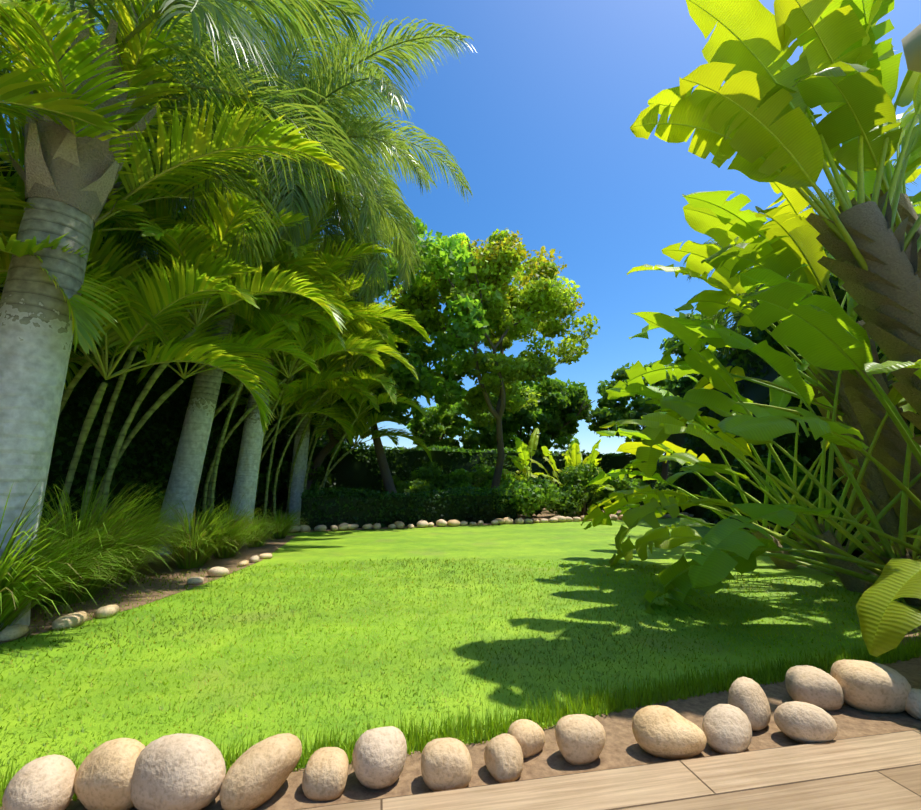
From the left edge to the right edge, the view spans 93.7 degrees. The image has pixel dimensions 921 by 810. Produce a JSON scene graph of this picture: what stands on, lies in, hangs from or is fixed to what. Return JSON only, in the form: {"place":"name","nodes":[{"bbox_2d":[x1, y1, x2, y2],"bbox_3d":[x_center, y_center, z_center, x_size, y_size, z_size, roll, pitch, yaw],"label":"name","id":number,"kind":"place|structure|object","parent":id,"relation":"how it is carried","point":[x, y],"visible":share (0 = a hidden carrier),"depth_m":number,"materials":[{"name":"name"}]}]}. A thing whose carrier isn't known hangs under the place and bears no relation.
{"place":"outdoors","nodes":[
{"label":"outdoors","id":0,"kind":"place"},
{"bbox_2d":[217,505,666,533],"bbox_3d":[6.866,4.881,20.644,33.965,0.001,12.000,4,-11,-21],"label":"soil bed","id":1,"kind":"object","parent":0,"point":[546,514],"depth_m":14.46,"materials":[{"name":"brown soil"}]},
{"bbox_2d":[256,457,289,518],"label":"shrub stems","id":2,"kind":"object","parent":1,"relation":"on","point":[261,484],"visible":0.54,"depth_m":13.56,"materials":[{"name":"green plant"}]},
{"bbox_2d":[262,458,325,489],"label":"shrub stems","id":3,"kind":"object","parent":1,"relation":"on","point":[319,476],"visible":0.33,"depth_m":14.23,"materials":[{"name":"green plant"}]},
{"bbox_2d":[288,525,300,532],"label":"border stone","id":4,"kind":"object","parent":1,"relation":"on","point":[296,528],"visible":0.46,"depth_m":10.10,"materials":[{"name":"stone"}]},
{"bbox_2d":[300,525,310,531],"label":"border stone","id":5,"kind":"object","parent":1,"relation":"on","point":[304,528],"visible":0.77,"depth_m":10.23,"materials":[{"name":"grey stone"}]},
{"bbox_2d":[191,251,431,527],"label":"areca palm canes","id":6,"kind":"object","parent":1,"relation":"on","point":[289,388],"visible":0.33,"depth_m":10.71,"materials":[{"name":"green plant"}]},
{"bbox_2d":[314,525,326,531],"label":"border stone","id":7,"kind":"object","parent":1,"relation":"on","point":[320,528],"visible":0.98,"depth_m":10.30,"materials":[{"name":"grey stone"}]},
{"bbox_2d":[220,332,433,514],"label":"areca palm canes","id":8,"kind":"object","parent":1,"relation":"on","point":[357,413],"visible":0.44,"depth_m":12.34,"materials":[{"name":"green plant"}]},
{"bbox_2d":[245,295,408,494],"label":"tree branches","id":9,"kind":"object","parent":1,"relation":"on","point":[322,454],"depth_m":14.49,"materials":[{"name":"green plant"}]},
{"bbox_2d":[330,525,337,530],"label":"border stone","id":10,"kind":"object","parent":1,"relation":"on","point":[333,527],"visible":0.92,"depth_m":10.36,"materials":[{"name":"beige stone"}]},
{"bbox_2d":[338,523,349,530],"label":"border stone","id":11,"kind":"object","parent":1,"relation":"on","point":[343,527],"visible":0.79,"depth_m":10.50,"materials":[{"name":"grey stone"}]},
{"bbox_2d":[285,220,415,524],"bbox_3d":[-4.845,-1.134,13.004,5.926,9.161,5.762,7,-13,-35],"label":"palm tree","id":12,"kind":"object","parent":1,"relation":"on","point":[298,479],"depth_m":12.42,"materials":[{"name":"grey plant"}]},
{"bbox_2d":[348,524,358,529],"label":"border stone","id":13,"kind":"object","parent":1,"relation":"on","point":[353,526],"visible":0.88,"depth_m":10.60,"materials":[{"name":"grey stone"}]},
{"bbox_2d":[316,354,409,443],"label":"tree branches","id":14,"kind":"object","parent":1,"relation":"on","point":[332,420],"visible":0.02,"depth_m":18.91,"materials":[{"name":"green plant"}]},
{"bbox_2d":[362,524,372,529],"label":"border stone","id":15,"kind":"object","parent":1,"relation":"on","point":[367,527],"visible":0.92,"depth_m":10.69,"materials":[{"name":"grey stone"}]},
{"bbox_2d":[373,523,380,529],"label":"border stone","id":16,"kind":"object","parent":1,"relation":"on","point":[376,526],"visible":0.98,"depth_m":10.76,"materials":[{"name":"grey stone"}]},
{"bbox_2d":[388,524,395,528],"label":"border stone","id":17,"kind":"object","parent":1,"relation":"on","point":[392,526],"visible":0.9,"depth_m":10.99,"materials":[{"name":"grey stone"}]},
{"bbox_2d":[381,475,403,491],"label":"shrub stems","id":18,"kind":"object","parent":1,"relation":"on","point":[396,479],"visible":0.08,"depth_m":16.62,"materials":[{"name":"green plant"}]},
{"bbox_2d":[394,521,404,528],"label":"border stone","id":19,"kind":"object","parent":1,"relation":"on","point":[399,524],"visible":0.92,"depth_m":10.99,"materials":[{"name":"grey stone"}]},
{"bbox_2d":[299,486,516,529],"bbox_3d":[-1.267,2.815,12.093,6.096,1.104,1.292,4,-11,-21],"label":"low hedge","id":20,"kind":"object","parent":1,"relation":"on","point":[383,509],"visible":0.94,"depth_m":11.61,"materials":[{"name":"green plant"}]},
{"bbox_2d":[396,478,440,495],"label":"shrub stems","id":21,"kind":"object","parent":1,"relation":"on","point":[418,485],"visible":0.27,"depth_m":14.44,"materials":[{"name":"green plant"}]},
{"bbox_2d":[330,217,507,495],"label":"dark tree branches","id":22,"kind":"object","parent":1,"relation":"on","point":[444,251],"visible":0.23,"depth_m":12.99,"materials":[{"name":"green plant"}]},
{"bbox_2d":[416,520,428,527],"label":"border stone","id":23,"kind":"object","parent":1,"relation":"on","point":[422,524],"visible":0.92,"depth_m":11.21,"materials":[{"name":"beige stone"}]},
{"bbox_2d":[408,461,453,489],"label":"shrub stems","id":24,"kind":"object","parent":1,"relation":"on","point":[428,471],"visible":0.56,"depth_m":15.66,"materials":[{"name":"green plant"}]},
{"bbox_2d":[436,519,446,526],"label":"border stone","id":25,"kind":"object","parent":1,"relation":"on","point":[441,523],"visible":0.96,"depth_m":11.43,"materials":[{"name":"beige stone"}]},
{"bbox_2d":[436,476,468,495],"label":"shrub stems","id":26,"kind":"object","parent":1,"relation":"on","point":[441,486],"visible":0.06,"depth_m":15.47,"materials":[{"name":"green plant"}]},
{"bbox_2d":[447,520,460,526],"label":"border stone","id":27,"kind":"object","parent":1,"relation":"on","point":[452,523],"visible":0.98,"depth_m":11.50,"materials":[{"name":"beige stone"}]},
{"bbox_2d":[406,395,509,451],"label":"tree branches","id":28,"kind":"object","parent":1,"relation":"on","point":[444,421],"visible":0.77,"depth_m":22.39,"materials":[{"name":"green plant"}]},
{"bbox_2d":[443,468,473,494],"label":"shrub stems","id":29,"kind":"object","parent":1,"relation":"on","point":[461,477],"visible":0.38,"depth_m":16.07,"materials":[{"name":"green plant"}]},
{"bbox_2d":[460,521,467,525],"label":"border stone","id":30,"kind":"object","parent":1,"relation":"on","point":[464,523],"visible":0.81,"depth_m":11.69,"materials":[{"name":"grey stone"}]},
{"bbox_2d":[308,441,672,504],"bbox_3d":[6.374,3.756,22.207,40.163,2.948,2.317,4,-11,-21],"label":"tall hedge","id":31,"kind":"object","parent":1,"relation":"on","point":[356,467],"visible":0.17,"depth_m":18.64,"materials":[{"name":"green plant"}]},
{"bbox_2d":[382,228,599,487],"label":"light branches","id":32,"kind":"object","parent":1,"relation":"on","point":[497,259],"visible":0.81,"depth_m":14.46,"materials":[{"name":"green plant"}]},
{"bbox_2d":[470,463,516,488],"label":"shrub stems","id":33,"kind":"object","parent":1,"relation":"on","point":[486,478],"visible":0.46,"depth_m":16.61,"materials":[{"name":"green plant"}]},
{"bbox_2d":[491,520,498,524],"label":"border stone","id":34,"kind":"object","parent":1,"relation":"on","point":[494,522],"visible":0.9,"depth_m":11.95,"materials":[{"name":"grey stone"}]},
{"bbox_2d":[495,518,504,523],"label":"border stone","id":35,"kind":"object","parent":1,"relation":"on","point":[501,521],"visible":0.69,"depth_m":12.06,"materials":[{"name":"beige stone"}]},
{"bbox_2d":[503,517,513,523],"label":"border stone","id":36,"kind":"object","parent":1,"relation":"on","point":[508,520],"visible":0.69,"depth_m":12.18,"materials":[{"name":"beige stone"}]},
{"bbox_2d":[482,479,544,516],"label":"shrub stems","id":37,"kind":"object","parent":1,"relation":"on","point":[522,492],"visible":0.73,"depth_m":12.73,"materials":[{"name":"green plant"}]},
{"bbox_2d":[514,518,523,523],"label":"border stone","id":38,"kind":"object","parent":1,"relation":"on","point":[519,521],"visible":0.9,"depth_m":12.19,"materials":[{"name":"grey stone"}]},
{"bbox_2d":[524,519,532,523],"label":"border stone","id":39,"kind":"object","parent":1,"relation":"on","point":[528,521],"visible":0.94,"depth_m":12.36,"materials":[{"name":"grey stone"}]},
{"bbox_2d":[499,476,562,518],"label":"shrub stems","id":40,"kind":"object","parent":1,"relation":"on","point":[546,486],"visible":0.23,"depth_m":13.31,"materials":[{"name":"green plant"}]},
{"bbox_2d":[473,369,594,453],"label":"tree branches","id":41,"kind":"object","parent":1,"relation":"on","point":[559,412],"visible":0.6,"depth_m":22.64,"materials":[{"name":"green plant"}]},
{"bbox_2d":[531,499,547,516],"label":"shrub stems","id":42,"kind":"object","parent":1,"relation":"on","point":[537,512],"depth_m":14.62,"materials":[{"name":"green plant"}]},
{"bbox_2d":[540,519,547,522],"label":"border stone","id":43,"kind":"object","parent":1,"relation":"on","point":[543,520],"visible":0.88,"depth_m":12.59,"materials":[{"name":"beige stone"}]},
{"bbox_2d":[548,517,557,522],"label":"border stone","id":44,"kind":"object","parent":1,"relation":"on","point":[553,520],"visible":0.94,"depth_m":12.64,"materials":[{"name":"beige stone"}]},
{"bbox_2d":[554,516,565,521],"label":"border stone","id":45,"kind":"object","parent":1,"relation":"on","point":[561,518],"visible":0.67,"depth_m":12.73,"materials":[{"name":"beige stone"}]},
{"bbox_2d":[544,485,583,517],"bbox_3d":[3.486,3.208,14.556,1.363,1.204,1.896,-4,-11,20],"label":"shrub","id":46,"kind":"object","parent":1,"relation":"on","point":[561,508],"visible":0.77,"depth_m":13.97,"materials":[{"name":"green plant"}]},
{"bbox_2d":[503,428,630,513],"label":"banana plants","id":47,"kind":"object","parent":1,"relation":"on","point":[574,458],"visible":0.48,"depth_m":16.81,"materials":[{"name":"green plant"}]},
{"bbox_2d":[565,516,572,521],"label":"border stone","id":48,"kind":"object","parent":1,"relation":"on","point":[569,519],"visible":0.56,"depth_m":12.91,"materials":[{"name":"beige stone"}]},
{"bbox_2d":[572,517,580,521],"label":"border stone","id":49,"kind":"object","parent":1,"relation":"on","point":[576,519],"visible":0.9,"depth_m":12.98,"materials":[{"name":"beige stone"}]},
{"bbox_2d":[558,462,603,516],"bbox_3d":[4.073,2.872,14.764,1.877,1.909,1.216,9,-13,-40],"label":"shrub","id":50,"kind":"object","parent":1,"relation":"on","point":[580,476],"visible":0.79,"depth_m":14.62,"materials":[{"name":"green plant"}]},
{"bbox_2d":[595,488,626,512],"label":"shrub stems","id":51,"kind":"object","parent":1,"relation":"on","point":[604,493],"visible":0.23,"depth_m":15.18,"materials":[{"name":"green plant"}]},
{"bbox_2d":[610,514,617,519],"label":"border stone","id":52,"kind":"object","parent":1,"relation":"on","point":[614,517],"visible":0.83,"depth_m":13.40,"materials":[{"name":"beige stone"}]},
{"bbox_2d":[598,468,638,506],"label":"shrub stems","id":53,"kind":"object","parent":1,"relation":"on","point":[624,484],"visible":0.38,"depth_m":15.26,"materials":[{"name":"green plant"}]},
{"bbox_2d":[585,362,680,480],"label":"tree branches","id":54,"kind":"object","parent":1,"relation":"on","point":[603,413],"visible":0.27,"depth_m":21.42,"materials":[{"name":"green plant"}]},
{"bbox_2d":[627,478,646,508],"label":"shrub stems","id":55,"kind":"object","parent":1,"relation":"on","point":[639,481],"visible":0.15,"depth_m":16.12,"materials":[{"name":"green plant"}]},
{"bbox_2d":[654,479,667,488],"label":"shrub stems","id":56,"kind":"object","parent":1,"relation":"on","point":[660,484],"visible":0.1,"depth_m":16.89,"materials":[{"name":"green plant"}]},
{"bbox_2d":[651,486,687,513],"bbox_3d":[10.370,3.647,16.711,6.582,1.102,1.281,4,-11,-21],"label":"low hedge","id":57,"kind":"object","parent":1,"relation":"on","point":[659,489],"visible":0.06,"depth_m":15.59,"materials":[{"name":"green plant"}]},
{"bbox_2d":[658,275,920,557],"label":"hedge","id":58,"kind":"object","parent":1,"relation":"on","point":[752,364],"visible":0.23,"depth_m":10.09,"materials":[{"name":"green plant"}]},
{"bbox_2d":[0,517,920,808],"bbox_3d":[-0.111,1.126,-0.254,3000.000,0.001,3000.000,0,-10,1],"label":"lawn ground","id":59,"kind":"structure","parent":0,"point":[572,543],"depth_m":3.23,"materials":[{"name":"green plant"}]},
{"bbox_2d":[0,535,294,643],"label":"soil bed","id":60,"kind":"object","parent":59,"relation":"on","point":[271,545],"visible":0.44,"depth_m":4.95,"materials":[{"name":"brown soil"}]},
{"bbox_2d":[0,624,28,641],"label":"border stone","id":61,"kind":"object","parent":60,"relation":"on","point":[12,632],"visible":0.9,"depth_m":3.20,"materials":[{"name":"grey stone"}]},
{"bbox_2d":[52,611,87,629],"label":"border stone","id":62,"kind":"object","parent":60,"relation":"on","point":[71,620],"visible":0.92,"depth_m":3.49,"materials":[{"name":"beige stone"}]},
{"bbox_2d":[0,50,192,354],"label":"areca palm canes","id":63,"kind":"object","parent":60,"relation":"on","point":[14,87],"visible":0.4,"depth_m":3.75,"materials":[{"name":"green plant"}]},
{"bbox_2d":[94,604,119,617],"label":"border stone","id":64,"kind":"object","parent":60,"relation":"on","point":[106,611],"visible":0.88,"depth_m":3.75,"materials":[{"name":"beige stone"}]},
{"bbox_2d":[0,465,306,631],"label":"ornamental grass","id":65,"kind":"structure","parent":60,"relation":"on","point":[82,560],"depth_m":4.21,"materials":[{"name":"green plant"}]},
{"bbox_2d":[0,0,353,519],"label":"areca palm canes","id":66,"kind":"object","parent":60,"relation":"on","point":[198,279],"visible":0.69,"depth_m":5.02,"materials":[{"name":"green plant"}]},
{"bbox_2d":[0,0,374,628],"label":"palm tree","id":67,"kind":"object","parent":60,"relation":"on","point":[68,178],"visible":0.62,"depth_m":3.87,"materials":[{"name":"green plant"}]},
{"bbox_2d":[187,577,203,584],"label":"border stone","id":68,"kind":"object","parent":60,"relation":"on","point":[196,580],"visible":0.79,"depth_m":4.96,"materials":[{"name":"grey stone"}]},
{"bbox_2d":[207,566,228,576],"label":"border stone","id":69,"kind":"object","parent":60,"relation":"on","point":[218,571],"visible":0.88,"depth_m":5.34,"materials":[{"name":"beige stone"}]},
{"bbox_2d":[7,0,475,553],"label":"palm tree","id":70,"kind":"object","parent":60,"relation":"on","point":[191,450],"visible":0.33,"depth_m":8.14,"materials":[{"name":"green plant"}]},
{"bbox_2d":[238,560,248,566],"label":"border stone","id":71,"kind":"object","parent":60,"relation":"on","point":[243,563],"visible":0.9,"depth_m":6.03,"materials":[{"name":"beige stone"}]},
{"bbox_2d":[249,555,259,562],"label":"border stone","id":72,"kind":"object","parent":60,"relation":"on","point":[254,559],"visible":0.94,"depth_m":6.29,"materials":[{"name":"beige stone"}]},
{"bbox_2d":[259,553,271,558],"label":"border stone","id":73,"kind":"object","parent":60,"relation":"on","point":[265,556],"visible":0.88,"depth_m":6.62,"materials":[{"name":"beige stone"}]},
{"bbox_2d":[117,199,418,519],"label":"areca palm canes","id":74,"kind":"object","parent":60,"relation":"on","point":[267,317],"visible":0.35,"depth_m":8.59,"materials":[{"name":"green plant"}]},
{"bbox_2d":[150,29,417,526],"bbox_3d":[-4.300,-2.411,9.735,6.477,10.533,6.113,0,-10,1],"label":"palm tree","id":75,"kind":"object","parent":60,"relation":"on","point":[247,469],"visible":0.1,"depth_m":9.12,"materials":[{"name":"green plant"}]},
{"bbox_2d":[0,158,345,539],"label":"hedge","id":76,"kind":"object","parent":59,"relation":"on","point":[151,449],"visible":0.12,"depth_m":8.58,"materials":[{"name":"green plant"}]},
{"bbox_2d":[0,656,920,809],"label":"soil bed","id":77,"kind":"object","parent":59,"relation":"on","point":[622,748],"visible":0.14,"depth_m":1.89,"materials":[{"name":"brown soil"}]},
{"bbox_2d":[2,754,76,809],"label":"river stone","id":78,"kind":"object","parent":77,"relation":"on","point":[44,783],"visible":0.98,"depth_m":1.48,"materials":[{"name":"beige stone"}]},
{"bbox_2d":[74,738,144,809],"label":"river stone","id":79,"kind":"object","parent":77,"relation":"on","point":[103,776],"visible":0.85,"depth_m":1.51,"materials":[{"name":"beige stone"}]},
{"bbox_2d":[130,733,225,809],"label":"river stone","id":80,"kind":"object","parent":77,"relation":"on","point":[179,771],"visible":0.98,"depth_m":1.51,"materials":[{"name":"beige stone"}]},
{"bbox_2d":[219,733,301,809],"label":"river stone","id":81,"kind":"object","parent":77,"relation":"on","point":[257,775],"visible":1,"depth_m":1.55,"materials":[{"name":"beige stone"}]},
{"bbox_2d":[302,747,348,800],"bbox_3d":[-0.514,1.411,1.650,0.168,0.144,0.138,0,-10,1],"label":"river stone","id":82,"kind":"object","parent":77,"relation":"on","point":[325,775],"visible":0.98,"depth_m":1.61,"materials":[{"name":"beige stone"}]},
{"bbox_2d":[352,726,406,789],"bbox_3d":[-0.320,1.390,1.702,0.212,0.202,0.184,0,-10,1],"label":"river stone","id":83,"kind":"object","parent":77,"relation":"on","point":[379,754],"visible":1,"depth_m":1.65,"materials":[{"name":"beige stone"}]},
{"bbox_2d":[421,737,471,791],"bbox_3d":[-0.056,1.406,1.692,0.200,0.168,0.151,3,-11,-14],"label":"river stone","id":84,"kind":"object","parent":77,"relation":"on","point":[446,763],"visible":0.98,"depth_m":1.64,"materials":[{"name":"beige stone"}]},
{"bbox_2d":[484,733,523,782],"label":"river stone","id":85,"kind":"object","parent":77,"relation":"on","point":[503,758],"visible":0.96,"depth_m":1.70,"materials":[{"name":"beige stone"}]},
{"bbox_2d":[507,719,544,758],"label":"river stone","id":86,"kind":"object","parent":77,"relation":"on","point":[528,735],"visible":0.75,"depth_m":1.84,"materials":[{"name":"beige stone"}]},
{"bbox_2d":[555,714,605,765],"bbox_3d":[0.509,1.428,1.848,0.215,0.180,0.160,0,-10,1],"label":"river stone","id":87,"kind":"object","parent":77,"relation":"on","point":[580,739],"visible":1,"depth_m":1.79,"materials":[{"name":"beige stone"}]},
{"bbox_2d":[632,705,706,758],"bbox_3d":[0.907,1.427,1.878,0.305,0.192,0.173,0,-10,1],"label":"river stone","id":88,"kind":"object","parent":77,"relation":"on","point":[664,732],"visible":0.98,"depth_m":1.83,"materials":[{"name":"beige stone"}]},
{"bbox_2d":[702,704,751,753],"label":"river stone","id":89,"kind":"object","parent":77,"relation":"on","point":[727,728],"visible":0.92,"depth_m":1.87,"materials":[{"name":"beige stone"}]},
{"bbox_2d":[728,677,770,730],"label":"river stone","id":90,"kind":"object","parent":77,"relation":"on","point":[747,697],"visible":0.92,"depth_m":2.05,"materials":[{"name":"beige stone"}]},
{"bbox_2d":[774,701,837,743],"bbox_3d":[1.568,1.449,1.966,0.247,0.180,0.164,0,-10,1],"label":"river stone","id":91,"kind":"object","parent":77,"relation":"on","point":[802,722],"visible":0.94,"depth_m":1.92,"materials":[{"name":"beige stone"}]},
{"bbox_2d":[785,665,843,710],"bbox_3d":[1.853,1.498,2.282,0.247,0.195,0.192,0,-10,1],"label":"river stone","id":92,"kind":"object","parent":77,"relation":"on","point":[818,687],"visible":0.79,"depth_m":2.22,"materials":[{"name":"beige stone"}]},
{"bbox_2d":[830,659,910,713],"bbox_3d":[2.146,1.476,2.266,0.346,0.234,0.254,0,-10,1],"label":"river stone","id":93,"kind":"object","parent":77,"relation":"on","point":[868,686],"visible":0.85,"depth_m":2.18,"materials":[{"name":"beige stone"}]},
{"bbox_2d":[905,688,920,720],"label":"river stone","id":94,"kind":"object","parent":77,"relation":"on","point":[913,706],"visible":0.73,"depth_m":2.13,"materials":[{"name":"grey stone"}]},
{"bbox_2d":[659,285,760,411],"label":"tree branches","id":95,"kind":"object","parent":59,"relation":"on","point":[670,343],"visible":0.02,"depth_m":14.51,"materials":[{"name":"green plant"}]},
{"bbox_2d":[699,478,759,533],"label":"shrub stems","id":96,"kind":"object","parent":59,"relation":"on","point":[728,492],"visible":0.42,"depth_m":10.07,"materials":[{"name":"green plant"}]},
{"bbox_2d":[737,485,772,517],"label":"shrub stems","id":97,"kind":"object","parent":59,"relation":"on","point":[752,493],"visible":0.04,"depth_m":9.74,"materials":[{"name":"green plant"}]},
{"bbox_2d":[759,446,818,501],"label":"shrub stems","id":98,"kind":"object","parent":59,"relation":"on","point":[775,470],"visible":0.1,"depth_m":8.39,"materials":[{"name":"green plant"}]},
{"bbox_2d":[768,467,859,555],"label":"shrub stems","id":99,"kind":"object","parent":59,"relation":"on","point":[813,496],"visible":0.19,"depth_m":7.11,"materials":[{"name":"green plant"}]},
{"bbox_2d":[901,610,920,645],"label":"soil bed","id":100,"kind":"object","parent":59,"relation":"on","point":[912,633],"depth_m":3.32,"materials":[{"name":"brown soil"}]},
{"bbox_2d":[581,0,920,656],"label":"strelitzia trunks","id":101,"kind":"object","parent":100,"relation":"on","point":[755,112],"visible":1,"depth_m":4.37,"materials":[{"name":"green plant"}]},
{"bbox_2d":[683,159,920,359],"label":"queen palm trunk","id":102,"kind":"object","parent":100,"relation":"on","point":[754,304],"visible":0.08,"depth_m":10.23,"materials":[{"name":"green plant"}]},
{"bbox_2d":[0,0,920,454],"label":"sky","id":103,"kind":"structure","parent":0,"point":[537,119],"materials":[{"name":"blue"}]},
{"bbox_2d":[296,729,920,809],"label":"patio terrace","id":104,"kind":"structure","parent":0,"point":[878,772],"depth_m":1.61,"materials":[{"name":"wood"}]},
{"bbox_2d":[901,24,920,72],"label":"house wall cornice","id":105,"kind":"structure","parent":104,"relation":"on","point":[911,42],"depth_m":2.39,"materials":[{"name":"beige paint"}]}
]}

